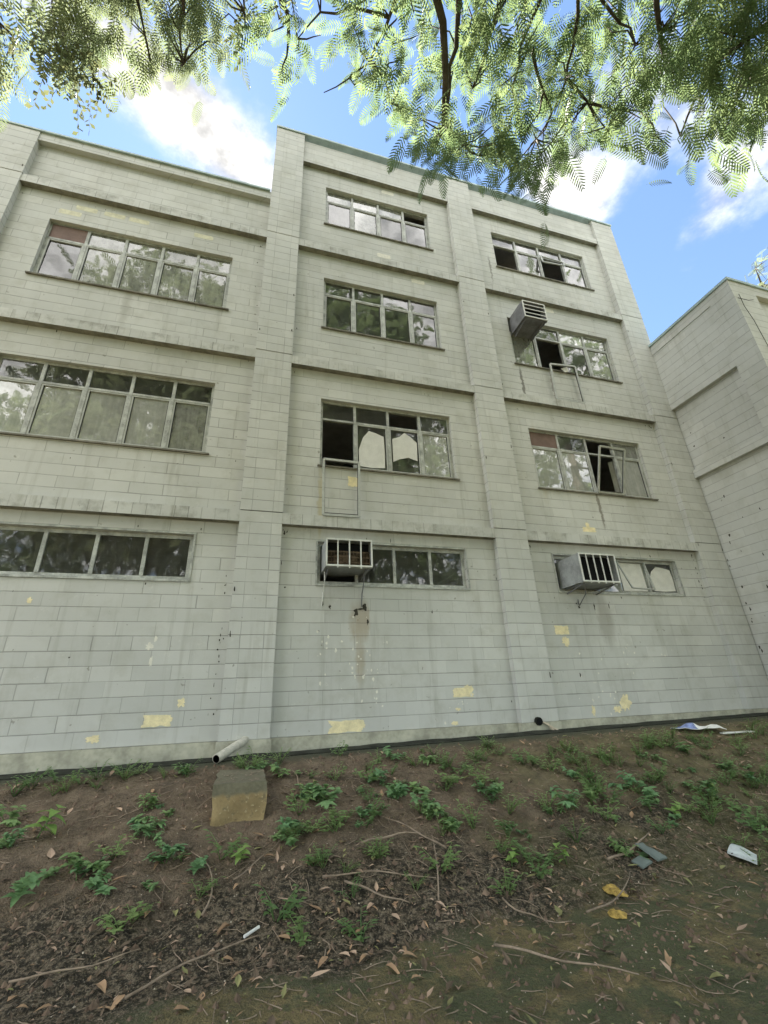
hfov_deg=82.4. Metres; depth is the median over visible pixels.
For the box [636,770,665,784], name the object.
weed
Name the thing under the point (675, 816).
weed
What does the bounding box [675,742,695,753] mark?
weed
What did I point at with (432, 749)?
weed
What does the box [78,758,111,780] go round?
weed
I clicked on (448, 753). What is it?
weed
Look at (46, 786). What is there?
weed
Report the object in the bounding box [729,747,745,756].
weed
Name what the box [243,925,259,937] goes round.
plastic tube
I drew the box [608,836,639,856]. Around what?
weed
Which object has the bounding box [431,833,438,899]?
twig
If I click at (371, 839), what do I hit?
twig
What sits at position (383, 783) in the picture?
weed
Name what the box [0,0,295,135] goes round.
tree
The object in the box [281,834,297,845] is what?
weed
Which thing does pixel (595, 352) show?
window
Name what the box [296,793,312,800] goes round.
weed
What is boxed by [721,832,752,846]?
weed
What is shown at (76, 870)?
weed
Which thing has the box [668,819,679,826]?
weed
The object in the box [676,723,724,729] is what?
plastic sheet
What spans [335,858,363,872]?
weed
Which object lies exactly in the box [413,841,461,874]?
weed
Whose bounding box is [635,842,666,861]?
tile piece
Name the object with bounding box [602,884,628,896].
dry yellow leaf
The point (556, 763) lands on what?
weed
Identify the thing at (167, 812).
weed
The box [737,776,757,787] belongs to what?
weed
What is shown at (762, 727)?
weed
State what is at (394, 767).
weed
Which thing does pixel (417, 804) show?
weed
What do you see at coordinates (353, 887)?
weed
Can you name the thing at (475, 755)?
weed
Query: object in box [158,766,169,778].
weed
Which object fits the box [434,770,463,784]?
weed
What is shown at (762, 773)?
weed
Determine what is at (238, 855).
weed
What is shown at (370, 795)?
weed
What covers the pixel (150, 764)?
weed
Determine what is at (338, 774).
weed
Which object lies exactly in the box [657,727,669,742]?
weed
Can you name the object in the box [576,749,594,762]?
weed
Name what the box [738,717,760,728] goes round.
weed
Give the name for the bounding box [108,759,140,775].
weed
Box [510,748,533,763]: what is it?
weed
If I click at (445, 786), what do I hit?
weed
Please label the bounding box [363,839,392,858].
weed
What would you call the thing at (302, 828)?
weed
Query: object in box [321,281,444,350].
window
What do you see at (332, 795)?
weed
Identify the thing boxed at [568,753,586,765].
weed
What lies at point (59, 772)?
gutter
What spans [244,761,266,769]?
weed
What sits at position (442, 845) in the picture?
twig
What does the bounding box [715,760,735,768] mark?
weed
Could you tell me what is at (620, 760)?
weed
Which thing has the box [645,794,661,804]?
weed
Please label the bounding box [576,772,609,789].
weed
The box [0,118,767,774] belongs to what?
apartment block
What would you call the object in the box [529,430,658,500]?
window
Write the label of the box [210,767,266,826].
concrete block
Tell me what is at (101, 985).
leaf litter
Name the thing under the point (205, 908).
twig
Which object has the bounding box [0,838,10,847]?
weed
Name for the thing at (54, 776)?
weed
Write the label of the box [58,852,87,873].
weed
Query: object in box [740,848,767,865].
weed
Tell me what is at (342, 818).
weed
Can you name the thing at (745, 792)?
weed
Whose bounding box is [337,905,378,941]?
weed
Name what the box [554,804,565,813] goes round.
weed
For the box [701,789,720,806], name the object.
weed
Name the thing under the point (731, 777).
weed
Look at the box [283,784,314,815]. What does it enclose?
weed
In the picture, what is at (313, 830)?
weed
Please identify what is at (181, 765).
weed
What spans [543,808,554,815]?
weed
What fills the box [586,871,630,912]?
twig
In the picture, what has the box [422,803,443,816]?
weed
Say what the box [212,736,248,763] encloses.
drain pipe
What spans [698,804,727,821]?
weed
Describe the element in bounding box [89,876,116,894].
weed
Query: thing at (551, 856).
weed
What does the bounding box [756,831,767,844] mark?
weed
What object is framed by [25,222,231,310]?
window
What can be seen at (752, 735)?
weed
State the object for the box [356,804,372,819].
weed
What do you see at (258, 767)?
weed
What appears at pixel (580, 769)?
weed
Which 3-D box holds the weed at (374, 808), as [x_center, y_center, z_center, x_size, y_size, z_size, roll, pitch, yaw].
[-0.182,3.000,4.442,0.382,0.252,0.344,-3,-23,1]
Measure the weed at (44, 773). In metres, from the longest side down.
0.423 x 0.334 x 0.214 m
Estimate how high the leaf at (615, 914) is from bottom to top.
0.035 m
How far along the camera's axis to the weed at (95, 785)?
4.71 m
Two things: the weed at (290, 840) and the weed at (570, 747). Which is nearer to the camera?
the weed at (290, 840)
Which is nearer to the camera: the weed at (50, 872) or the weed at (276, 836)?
the weed at (50, 872)
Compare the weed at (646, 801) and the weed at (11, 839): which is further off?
the weed at (646, 801)
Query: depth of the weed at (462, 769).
5.40 m
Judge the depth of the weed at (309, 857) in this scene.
3.75 m
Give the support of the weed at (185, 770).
on the ground
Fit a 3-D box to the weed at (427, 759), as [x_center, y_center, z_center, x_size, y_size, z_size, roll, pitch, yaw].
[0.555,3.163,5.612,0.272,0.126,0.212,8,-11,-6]
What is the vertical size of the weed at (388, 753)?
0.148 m
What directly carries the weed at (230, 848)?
on the ground
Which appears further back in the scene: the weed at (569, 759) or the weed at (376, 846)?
the weed at (569, 759)
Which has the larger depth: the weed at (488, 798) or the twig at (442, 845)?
the weed at (488, 798)
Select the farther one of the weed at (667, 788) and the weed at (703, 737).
the weed at (703, 737)
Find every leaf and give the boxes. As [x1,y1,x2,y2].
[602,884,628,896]
[607,908,626,918]
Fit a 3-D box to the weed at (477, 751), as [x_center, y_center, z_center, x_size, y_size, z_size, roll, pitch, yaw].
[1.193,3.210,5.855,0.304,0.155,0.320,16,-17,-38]
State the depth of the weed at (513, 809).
4.64 m
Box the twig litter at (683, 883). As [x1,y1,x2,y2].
[0,724,767,1023]
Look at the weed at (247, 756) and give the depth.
5.37 m
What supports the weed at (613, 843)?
on the ground
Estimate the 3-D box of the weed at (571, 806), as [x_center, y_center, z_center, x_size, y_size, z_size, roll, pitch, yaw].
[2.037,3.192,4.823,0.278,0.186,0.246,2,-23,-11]
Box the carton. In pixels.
[727,844,756,864]
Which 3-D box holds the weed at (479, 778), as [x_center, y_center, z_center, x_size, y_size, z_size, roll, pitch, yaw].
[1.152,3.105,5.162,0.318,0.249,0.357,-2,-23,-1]
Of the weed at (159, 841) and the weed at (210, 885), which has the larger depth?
the weed at (159, 841)
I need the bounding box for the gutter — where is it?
[0,712,767,780]
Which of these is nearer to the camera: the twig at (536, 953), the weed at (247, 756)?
the twig at (536, 953)
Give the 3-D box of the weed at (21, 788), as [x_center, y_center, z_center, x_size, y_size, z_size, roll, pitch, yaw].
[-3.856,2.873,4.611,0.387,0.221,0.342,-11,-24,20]
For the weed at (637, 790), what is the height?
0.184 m
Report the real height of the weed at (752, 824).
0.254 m
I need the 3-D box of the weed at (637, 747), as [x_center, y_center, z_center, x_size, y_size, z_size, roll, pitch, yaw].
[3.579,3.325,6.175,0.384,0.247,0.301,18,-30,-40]
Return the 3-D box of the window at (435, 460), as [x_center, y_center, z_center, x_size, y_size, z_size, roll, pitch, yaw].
[0.138,-0.968,8.537,2.850,2.544,0.270,4,-24,-15]
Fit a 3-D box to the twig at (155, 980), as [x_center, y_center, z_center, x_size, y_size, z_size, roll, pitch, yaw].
[-1.161,2.878,2.817,0.885,0.077,0.089,14,-28,-33]
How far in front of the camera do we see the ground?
3.42 m
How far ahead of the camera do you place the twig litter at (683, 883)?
3.47 m
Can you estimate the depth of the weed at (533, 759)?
5.71 m
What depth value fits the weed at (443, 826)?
4.29 m
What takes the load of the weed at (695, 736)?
on the ground
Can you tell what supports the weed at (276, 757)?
on the ground
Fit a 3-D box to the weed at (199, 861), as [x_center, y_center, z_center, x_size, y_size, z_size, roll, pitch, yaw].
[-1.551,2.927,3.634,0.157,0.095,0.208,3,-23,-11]
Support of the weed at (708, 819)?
on the ground
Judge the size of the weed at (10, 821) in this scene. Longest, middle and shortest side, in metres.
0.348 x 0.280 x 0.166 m
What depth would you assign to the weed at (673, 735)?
6.68 m
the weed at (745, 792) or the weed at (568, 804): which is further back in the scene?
the weed at (745, 792)
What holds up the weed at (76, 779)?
on the ground
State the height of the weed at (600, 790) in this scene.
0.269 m
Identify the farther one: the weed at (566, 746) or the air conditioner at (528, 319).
the air conditioner at (528, 319)
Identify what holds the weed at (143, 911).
on the ground
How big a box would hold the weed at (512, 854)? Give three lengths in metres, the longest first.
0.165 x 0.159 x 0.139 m
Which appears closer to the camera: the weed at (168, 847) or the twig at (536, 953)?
the twig at (536, 953)
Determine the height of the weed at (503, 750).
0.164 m
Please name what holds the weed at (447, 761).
on the ground
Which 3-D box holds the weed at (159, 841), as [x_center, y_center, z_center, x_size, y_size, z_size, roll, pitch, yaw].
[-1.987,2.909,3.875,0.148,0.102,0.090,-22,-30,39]
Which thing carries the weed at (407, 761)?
on the ground
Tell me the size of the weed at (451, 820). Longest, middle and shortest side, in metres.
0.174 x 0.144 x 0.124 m
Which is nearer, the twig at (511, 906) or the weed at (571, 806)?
the twig at (511, 906)
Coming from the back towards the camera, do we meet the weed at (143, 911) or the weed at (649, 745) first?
the weed at (649, 745)
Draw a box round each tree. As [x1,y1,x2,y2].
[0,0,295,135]
[225,0,767,249]
[745,247,767,287]
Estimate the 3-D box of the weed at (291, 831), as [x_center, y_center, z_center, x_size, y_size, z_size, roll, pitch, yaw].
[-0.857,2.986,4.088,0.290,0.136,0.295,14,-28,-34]
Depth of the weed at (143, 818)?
4.14 m
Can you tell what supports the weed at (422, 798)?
on the ground
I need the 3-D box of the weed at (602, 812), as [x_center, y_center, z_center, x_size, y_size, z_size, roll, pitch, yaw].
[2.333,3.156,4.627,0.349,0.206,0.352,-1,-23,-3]
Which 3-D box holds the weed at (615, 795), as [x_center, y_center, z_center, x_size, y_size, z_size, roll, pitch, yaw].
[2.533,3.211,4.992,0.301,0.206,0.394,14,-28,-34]
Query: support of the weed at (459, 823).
on the ground
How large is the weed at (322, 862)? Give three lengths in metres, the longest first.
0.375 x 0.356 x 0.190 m
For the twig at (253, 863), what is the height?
0.171 m
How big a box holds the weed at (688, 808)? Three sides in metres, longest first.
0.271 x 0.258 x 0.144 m
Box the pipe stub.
[534,717,557,729]
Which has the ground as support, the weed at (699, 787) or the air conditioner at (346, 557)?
the weed at (699, 787)
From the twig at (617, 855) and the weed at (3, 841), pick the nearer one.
the weed at (3, 841)
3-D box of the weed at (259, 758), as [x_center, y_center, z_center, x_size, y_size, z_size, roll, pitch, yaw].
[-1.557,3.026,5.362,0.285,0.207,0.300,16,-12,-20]
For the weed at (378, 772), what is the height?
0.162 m
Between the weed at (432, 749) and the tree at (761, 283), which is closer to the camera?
the weed at (432, 749)
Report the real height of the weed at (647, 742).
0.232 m
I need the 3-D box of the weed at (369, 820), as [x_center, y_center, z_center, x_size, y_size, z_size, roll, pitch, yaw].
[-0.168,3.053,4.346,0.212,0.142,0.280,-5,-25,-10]
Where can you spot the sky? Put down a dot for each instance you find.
(676, 240)
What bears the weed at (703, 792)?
on the ground
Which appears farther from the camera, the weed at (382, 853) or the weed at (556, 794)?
the weed at (556, 794)
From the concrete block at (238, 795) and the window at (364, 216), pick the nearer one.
the concrete block at (238, 795)
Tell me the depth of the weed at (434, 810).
4.49 m
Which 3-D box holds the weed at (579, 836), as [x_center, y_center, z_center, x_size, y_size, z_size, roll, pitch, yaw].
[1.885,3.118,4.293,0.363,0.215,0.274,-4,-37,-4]
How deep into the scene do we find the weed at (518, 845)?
3.98 m
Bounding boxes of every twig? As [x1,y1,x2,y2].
[8,948,139,983]
[124,933,270,999]
[191,851,212,915]
[233,839,280,879]
[322,870,435,877]
[344,880,409,902]
[361,831,420,843]
[382,816,446,848]
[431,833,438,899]
[494,943,638,974]
[502,897,564,922]
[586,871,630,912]
[606,831,648,860]
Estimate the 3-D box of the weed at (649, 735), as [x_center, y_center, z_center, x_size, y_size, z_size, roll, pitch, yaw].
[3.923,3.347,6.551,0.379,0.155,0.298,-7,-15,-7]
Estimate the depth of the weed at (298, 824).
4.10 m
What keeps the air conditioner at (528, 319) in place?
attached to the apartment block at (228, 406)
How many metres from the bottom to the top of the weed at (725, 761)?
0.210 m
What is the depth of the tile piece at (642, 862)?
4.00 m
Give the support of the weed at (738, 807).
on the ground
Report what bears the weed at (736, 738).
on the ground
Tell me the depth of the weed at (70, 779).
4.68 m
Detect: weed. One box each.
[0,804,25,826]
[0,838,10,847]
[1,869,46,907]
[2,825,27,847]
[3,774,41,796]
[14,766,52,787]
[21,804,65,837]
[40,865,62,880]
[43,782,68,795]
[47,768,66,782]
[48,771,78,791]
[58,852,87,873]
[69,769,92,784]
[70,854,112,880]
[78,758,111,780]
[82,860,110,871]
[82,869,112,887]
[89,778,104,788]
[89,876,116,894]
[93,901,145,934]
[95,834,137,858]
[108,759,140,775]
[115,766,140,779]
[122,902,160,923]
[127,817,144,829]
[132,760,152,773]
[134,813,151,823]
[136,816,166,832]
[137,793,160,811]
[142,847,178,863]
[142,880,158,891]
[143,829,164,838]
[145,793,158,804]
[153,833,165,846]
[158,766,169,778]
[160,843,187,854]
[161,808,174,816]
[172,758,202,772]
[172,850,190,861]
[173,764,192,776]
[186,855,208,874]
[188,876,224,898]
[202,829,247,860]
[231,844,250,864]
[232,757,255,768]
[233,752,248,765]
[233,752,263,767]
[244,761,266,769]
[247,746,269,766]
[250,764,265,768]
[253,884,307,921]
[268,764,289,777]
[269,747,291,763]
[271,829,285,841]
[276,816,291,831]
[276,822,310,837]
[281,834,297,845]
[282,822,300,835]
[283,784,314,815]
[286,819,302,831]
[286,913,311,946]
[294,821,309,834]
[295,783,318,796]
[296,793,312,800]
[301,817,323,832]
[301,848,331,866]
[310,796,328,801]
[311,785,342,809]
[311,841,344,867]
[313,806,350,832]
[323,761,346,779]
[328,807,342,827]
[330,740,348,755]
[333,810,356,821]
[334,871,362,898]
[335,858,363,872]
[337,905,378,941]
[350,793,384,820]
[352,760,386,782]
[355,820,363,827]
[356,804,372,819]
[356,836,391,858]
[358,784,375,800]
[361,811,376,827]
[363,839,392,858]
[367,768,389,781]
[368,748,382,762]
[379,780,398,786]
[382,749,399,759]
[385,761,398,774]
[386,788,409,798]
[387,786,402,799]
[393,782,408,790]
[402,872,426,891]
[403,750,426,766]
[409,781,431,792]
[409,795,429,813]
[410,790,440,808]
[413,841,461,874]
[418,754,437,765]
[421,804,448,819]
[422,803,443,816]
[423,742,443,754]
[429,775,458,790]
[431,748,449,765]
[431,813,456,835]
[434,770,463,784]
[435,753,455,766]
[439,817,459,833]
[441,760,473,774]
[444,816,456,829]
[451,821,462,831]
[454,797,487,828]
[458,744,486,757]
[463,747,486,763]
[466,762,490,784]
[471,780,499,796]
[474,749,492,760]
[476,735,499,746]
[481,735,491,747]
[485,794,498,803]
[486,782,503,795]
[487,832,513,852]
[487,867,527,894]
[490,743,505,754]
[493,819,517,837]
[499,792,528,813]
[503,847,518,862]
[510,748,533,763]
[511,837,544,862]
[522,847,553,878]
[523,748,544,764]
[527,842,559,863]
[533,790,558,806]
[536,754,561,771]
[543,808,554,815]
[549,785,580,809]
[551,842,572,864]
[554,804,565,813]
[557,745,581,763]
[557,817,589,842]
[558,740,574,750]
[559,791,583,809]
[560,740,582,752]
[561,766,577,777]
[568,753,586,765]
[571,758,600,774]
[575,769,595,778]
[575,772,606,798]
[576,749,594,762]
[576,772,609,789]
[581,784,597,804]
[582,768,605,784]
[584,743,613,758]
[584,783,625,803]
[586,798,624,820]
[597,742,615,762]
[598,753,609,765]
[605,837,629,851]
[608,753,629,766]
[608,770,636,789]
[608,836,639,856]
[623,778,643,793]
[630,738,649,753]
[631,756,647,766]
[633,729,658,739]
[634,795,655,811]
[635,752,647,757]
[635,851,649,859]
[636,733,654,749]
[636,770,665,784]
[637,780,658,798]
[641,741,659,748]
[643,767,662,780]
[644,734,667,747]
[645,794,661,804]
[645,815,674,832]
[650,762,669,773]
[651,754,666,763]
[652,769,666,783]
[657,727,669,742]
[657,734,680,746]
[663,778,678,792]
[663,801,685,813]
[666,792,698,812]
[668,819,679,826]
[669,813,681,818]
[670,724,677,738]
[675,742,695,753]
[681,727,708,742]
[682,780,716,789]
[683,782,719,801]
[686,788,722,810]
[695,738,712,748]
[696,731,714,740]
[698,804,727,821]
[698,805,723,825]
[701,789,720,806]
[705,784,716,796]
[706,769,736,785]
[711,754,737,769]
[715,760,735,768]
[719,794,758,812]
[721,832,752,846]
[726,732,746,743]
[726,766,737,778]
[727,804,767,834]
[729,737,749,750]
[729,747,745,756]
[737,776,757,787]
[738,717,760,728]
[738,785,756,798]
[740,771,765,788]
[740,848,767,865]
[741,723,759,738]
[742,771,754,778]
[749,720,767,734]
[749,772,767,786]
[756,761,767,778]
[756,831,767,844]
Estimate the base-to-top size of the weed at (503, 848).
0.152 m
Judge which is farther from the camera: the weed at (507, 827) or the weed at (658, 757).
the weed at (658, 757)
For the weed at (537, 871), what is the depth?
3.77 m
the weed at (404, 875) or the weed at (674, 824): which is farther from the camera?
the weed at (674, 824)
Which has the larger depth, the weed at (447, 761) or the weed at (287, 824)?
the weed at (447, 761)
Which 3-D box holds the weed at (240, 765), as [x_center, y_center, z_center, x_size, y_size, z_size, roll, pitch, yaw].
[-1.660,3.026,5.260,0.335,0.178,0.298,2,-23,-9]
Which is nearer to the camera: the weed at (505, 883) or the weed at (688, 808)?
the weed at (505, 883)
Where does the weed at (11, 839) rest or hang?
on the ground
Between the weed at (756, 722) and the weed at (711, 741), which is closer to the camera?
the weed at (711, 741)
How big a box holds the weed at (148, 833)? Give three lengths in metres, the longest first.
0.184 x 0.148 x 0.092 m
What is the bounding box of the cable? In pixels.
[739,295,767,345]
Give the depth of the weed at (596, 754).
6.04 m
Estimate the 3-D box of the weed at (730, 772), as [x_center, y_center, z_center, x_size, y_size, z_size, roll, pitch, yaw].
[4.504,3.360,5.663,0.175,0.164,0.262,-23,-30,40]
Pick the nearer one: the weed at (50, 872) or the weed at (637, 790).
the weed at (50, 872)
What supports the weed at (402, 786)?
on the ground
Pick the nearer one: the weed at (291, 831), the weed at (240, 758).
the weed at (291, 831)
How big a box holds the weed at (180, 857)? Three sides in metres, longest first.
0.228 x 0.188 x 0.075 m
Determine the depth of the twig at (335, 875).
3.67 m
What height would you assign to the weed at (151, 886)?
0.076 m
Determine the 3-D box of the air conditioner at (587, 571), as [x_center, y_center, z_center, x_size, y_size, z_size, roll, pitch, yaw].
[3.933,1.339,8.486,0.832,0.884,0.770,4,-24,-15]
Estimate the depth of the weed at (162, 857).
3.69 m
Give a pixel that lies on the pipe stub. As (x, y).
(539, 721)
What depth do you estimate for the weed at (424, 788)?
4.96 m
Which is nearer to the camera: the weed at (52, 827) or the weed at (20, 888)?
the weed at (20, 888)
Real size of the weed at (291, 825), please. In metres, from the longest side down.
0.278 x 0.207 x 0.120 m
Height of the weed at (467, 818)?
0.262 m
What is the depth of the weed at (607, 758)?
5.90 m
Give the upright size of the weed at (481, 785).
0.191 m
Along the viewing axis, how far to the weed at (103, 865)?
3.55 m
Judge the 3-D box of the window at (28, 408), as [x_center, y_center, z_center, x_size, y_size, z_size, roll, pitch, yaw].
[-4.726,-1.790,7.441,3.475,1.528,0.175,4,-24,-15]
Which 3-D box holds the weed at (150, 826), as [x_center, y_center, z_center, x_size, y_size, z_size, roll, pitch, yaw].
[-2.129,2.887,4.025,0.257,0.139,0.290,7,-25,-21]
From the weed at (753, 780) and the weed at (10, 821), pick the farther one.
the weed at (753, 780)
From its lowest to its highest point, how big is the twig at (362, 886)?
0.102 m
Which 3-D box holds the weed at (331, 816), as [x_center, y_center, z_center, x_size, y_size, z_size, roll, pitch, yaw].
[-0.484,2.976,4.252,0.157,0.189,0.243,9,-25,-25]
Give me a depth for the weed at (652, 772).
5.54 m
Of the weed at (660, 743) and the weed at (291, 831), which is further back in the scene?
the weed at (660, 743)
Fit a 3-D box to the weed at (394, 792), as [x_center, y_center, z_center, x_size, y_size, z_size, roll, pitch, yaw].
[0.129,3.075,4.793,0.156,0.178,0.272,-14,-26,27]
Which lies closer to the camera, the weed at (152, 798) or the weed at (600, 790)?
the weed at (152, 798)
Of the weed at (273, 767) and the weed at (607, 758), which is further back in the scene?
the weed at (607, 758)
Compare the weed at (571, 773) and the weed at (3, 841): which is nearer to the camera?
the weed at (3, 841)
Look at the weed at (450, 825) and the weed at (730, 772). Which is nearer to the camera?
the weed at (450, 825)
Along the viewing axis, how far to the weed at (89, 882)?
3.46 m
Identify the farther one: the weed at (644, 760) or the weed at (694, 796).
the weed at (644, 760)
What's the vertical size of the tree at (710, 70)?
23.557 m
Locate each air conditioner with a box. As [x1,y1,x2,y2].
[320,538,372,606]
[508,300,547,340]
[555,552,620,605]
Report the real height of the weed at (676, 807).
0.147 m
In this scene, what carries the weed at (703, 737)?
on the ground
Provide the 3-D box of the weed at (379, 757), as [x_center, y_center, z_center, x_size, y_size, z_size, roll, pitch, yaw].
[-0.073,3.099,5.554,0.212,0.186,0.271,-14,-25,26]
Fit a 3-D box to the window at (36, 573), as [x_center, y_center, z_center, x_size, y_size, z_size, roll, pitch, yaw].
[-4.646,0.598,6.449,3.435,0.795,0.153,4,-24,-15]
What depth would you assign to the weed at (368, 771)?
5.10 m
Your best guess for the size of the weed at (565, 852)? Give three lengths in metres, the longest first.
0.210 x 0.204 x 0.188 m
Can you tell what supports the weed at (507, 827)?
on the ground
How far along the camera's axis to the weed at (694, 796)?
4.98 m
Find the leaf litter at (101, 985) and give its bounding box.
[0,721,767,1023]
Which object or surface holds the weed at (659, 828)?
on the ground
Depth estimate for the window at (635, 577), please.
9.23 m
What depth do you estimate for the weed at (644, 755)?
6.07 m
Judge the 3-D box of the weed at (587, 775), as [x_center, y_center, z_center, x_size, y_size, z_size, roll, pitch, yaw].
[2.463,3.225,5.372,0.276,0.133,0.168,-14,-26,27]
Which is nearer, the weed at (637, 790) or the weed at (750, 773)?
the weed at (637, 790)
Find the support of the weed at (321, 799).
on the ground
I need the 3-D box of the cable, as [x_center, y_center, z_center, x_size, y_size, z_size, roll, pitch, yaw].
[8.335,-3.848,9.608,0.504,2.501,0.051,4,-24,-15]
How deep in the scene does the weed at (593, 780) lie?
5.35 m
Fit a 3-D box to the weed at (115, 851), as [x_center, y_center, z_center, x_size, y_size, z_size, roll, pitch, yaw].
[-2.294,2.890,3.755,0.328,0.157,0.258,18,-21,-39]
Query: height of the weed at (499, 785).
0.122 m
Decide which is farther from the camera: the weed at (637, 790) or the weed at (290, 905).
the weed at (637, 790)
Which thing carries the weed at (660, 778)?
on the ground
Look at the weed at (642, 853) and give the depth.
4.13 m
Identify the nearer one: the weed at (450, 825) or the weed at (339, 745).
the weed at (450, 825)
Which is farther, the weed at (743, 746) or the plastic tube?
the weed at (743, 746)
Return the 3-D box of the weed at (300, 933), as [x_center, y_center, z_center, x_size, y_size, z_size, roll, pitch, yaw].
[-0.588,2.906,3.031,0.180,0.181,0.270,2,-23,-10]
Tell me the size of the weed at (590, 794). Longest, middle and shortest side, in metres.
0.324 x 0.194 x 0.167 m
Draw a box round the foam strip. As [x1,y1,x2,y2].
[720,731,753,733]
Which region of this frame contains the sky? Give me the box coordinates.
[0,0,767,341]
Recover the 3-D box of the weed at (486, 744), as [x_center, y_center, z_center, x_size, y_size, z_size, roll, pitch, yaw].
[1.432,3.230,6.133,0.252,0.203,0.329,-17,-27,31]
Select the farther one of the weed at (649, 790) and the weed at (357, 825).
the weed at (649, 790)
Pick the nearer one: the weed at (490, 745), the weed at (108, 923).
the weed at (108, 923)
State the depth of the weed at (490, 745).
6.11 m
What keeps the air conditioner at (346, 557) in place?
attached to the apartment block at (228, 406)
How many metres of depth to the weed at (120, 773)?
4.95 m
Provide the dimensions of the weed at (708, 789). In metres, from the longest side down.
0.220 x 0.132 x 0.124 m
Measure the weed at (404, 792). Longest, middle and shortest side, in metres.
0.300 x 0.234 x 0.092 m
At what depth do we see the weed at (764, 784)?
5.53 m
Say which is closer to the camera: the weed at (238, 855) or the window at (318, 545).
the weed at (238, 855)
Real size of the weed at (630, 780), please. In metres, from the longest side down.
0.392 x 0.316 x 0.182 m
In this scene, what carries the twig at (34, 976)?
on the ground
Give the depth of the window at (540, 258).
12.66 m
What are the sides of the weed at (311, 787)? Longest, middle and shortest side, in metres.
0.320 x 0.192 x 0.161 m
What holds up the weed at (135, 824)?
on the ground
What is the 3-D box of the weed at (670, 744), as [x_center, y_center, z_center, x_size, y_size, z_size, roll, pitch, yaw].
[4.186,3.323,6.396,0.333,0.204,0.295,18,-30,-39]
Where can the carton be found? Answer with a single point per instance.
(736, 850)
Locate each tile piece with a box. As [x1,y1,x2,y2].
[631,856,652,868]
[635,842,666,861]
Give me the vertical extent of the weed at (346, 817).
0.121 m
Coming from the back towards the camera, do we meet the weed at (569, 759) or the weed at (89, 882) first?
the weed at (569, 759)
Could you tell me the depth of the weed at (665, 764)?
5.63 m
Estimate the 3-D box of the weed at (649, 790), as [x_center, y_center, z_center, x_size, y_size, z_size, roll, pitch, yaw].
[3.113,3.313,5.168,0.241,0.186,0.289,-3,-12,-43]
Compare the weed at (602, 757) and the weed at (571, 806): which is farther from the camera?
the weed at (602, 757)
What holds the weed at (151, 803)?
on the ground
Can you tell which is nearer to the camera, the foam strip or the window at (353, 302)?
the foam strip
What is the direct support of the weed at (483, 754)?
on the ground
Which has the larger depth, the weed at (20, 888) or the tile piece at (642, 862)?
the tile piece at (642, 862)
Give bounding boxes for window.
[0,355,214,454]
[0,521,195,581]
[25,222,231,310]
[315,540,470,589]
[317,401,459,517]
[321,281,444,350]
[324,190,433,250]
[491,235,594,290]
[507,320,622,403]
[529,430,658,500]
[551,553,685,595]
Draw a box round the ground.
[0,715,767,1023]

